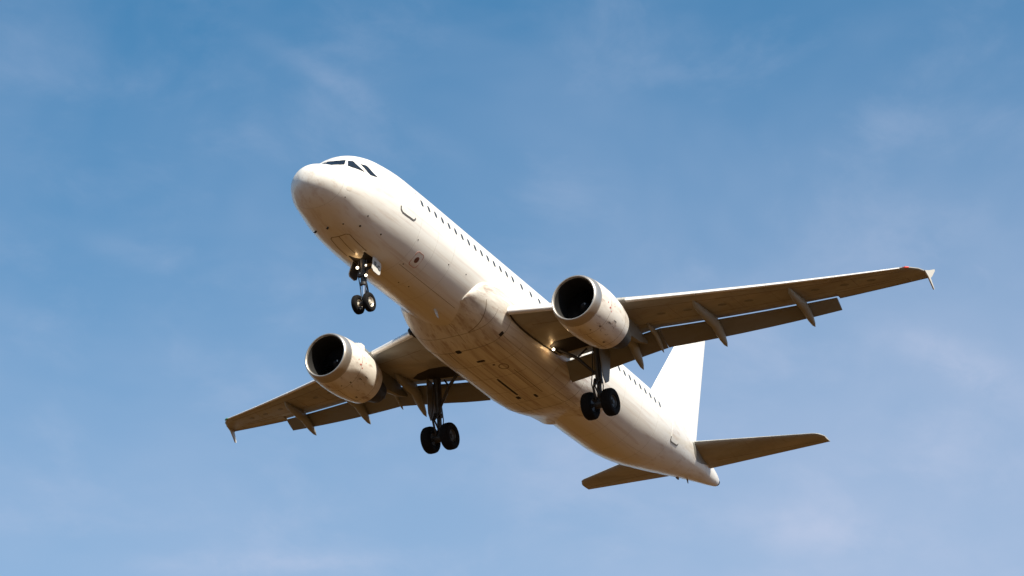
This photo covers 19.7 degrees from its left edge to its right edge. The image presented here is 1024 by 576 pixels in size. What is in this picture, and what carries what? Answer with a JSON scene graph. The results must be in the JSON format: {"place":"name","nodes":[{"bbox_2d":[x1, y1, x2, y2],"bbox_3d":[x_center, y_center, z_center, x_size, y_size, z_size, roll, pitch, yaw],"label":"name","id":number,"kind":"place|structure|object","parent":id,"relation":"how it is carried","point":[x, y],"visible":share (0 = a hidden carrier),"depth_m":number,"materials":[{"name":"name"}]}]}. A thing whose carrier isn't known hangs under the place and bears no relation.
{"place":"outdoors","nodes":[
{"label":"outdoors","id":0,"kind":"place"},
{"bbox_2d":[0,0,1023,575],"label":"sky","id":1,"kind":"structure","parent":0,"point":[163,281],"materials":[{"name":"blue"}]},
{"bbox_2d":[225,156,934,488],"bbox_3d":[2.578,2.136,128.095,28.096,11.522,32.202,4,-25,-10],"label":"airliner","id":2,"kind":"object","parent":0,"point":[483,321],"visible":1,"depth_m":121.31,"materials":[{"name":"white paint"}]},
{"bbox_2d":[325,160,345,164],"bbox_3d":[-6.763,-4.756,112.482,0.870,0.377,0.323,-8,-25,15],"label":"cockpit window","id":3,"kind":"structure","parent":2,"relation":"in","point":[341,162],"depth_m":112.43,"materials":[{"name":"black glass"}]},
{"bbox_2d":[348,261,359,280],"bbox_3d":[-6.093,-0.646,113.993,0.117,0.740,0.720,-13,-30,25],"label":"nose gear door","id":4,"kind":"structure","parent":2,"relation":"in","point":[352,273],"depth_m":113.90,"materials":[{"name":"grey paint"}]},
{"bbox_2d":[348,161,363,171],"bbox_3d":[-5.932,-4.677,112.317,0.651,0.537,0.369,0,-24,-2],"label":"cockpit window","id":5,"kind":"structure","parent":2,"relation":"in","point":[352,164],"depth_m":112.24,"materials":[{"name":"black glass"}]},
{"bbox_2d":[360,164,376,176],"bbox_3d":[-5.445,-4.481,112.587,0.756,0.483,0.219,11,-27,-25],"label":"cockpit window","id":6,"kind":"structure","parent":2,"relation":"in","point":[366,167],"depth_m":112.54,"materials":[{"name":"black glass"}]},
{"bbox_2d":[372,256,380,274],"bbox_3d":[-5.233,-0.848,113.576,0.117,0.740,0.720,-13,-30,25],"label":"nose gear door","id":7,"kind":"structure","parent":2,"relation":"in","point":[376,265],"depth_m":113.54,"materials":[{"name":"grey paint"}]},
{"bbox_2d":[393,174,415,220],"bbox_3d":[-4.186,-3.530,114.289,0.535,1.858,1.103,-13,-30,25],"label":"passenger door","id":8,"kind":"structure","parent":2,"relation":"in","point":[408,205],"depth_m":114.09,"materials":[{"name":"white paint"}]},
{"bbox_2d":[668,407,679,445],"bbox_3d":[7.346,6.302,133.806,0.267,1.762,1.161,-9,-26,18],"label":"passenger door","id":9,"kind":"structure","parent":2,"relation":"in","point":[675,436],"depth_m":133.70,"materials":[{"name":"white paint"}]}
]}

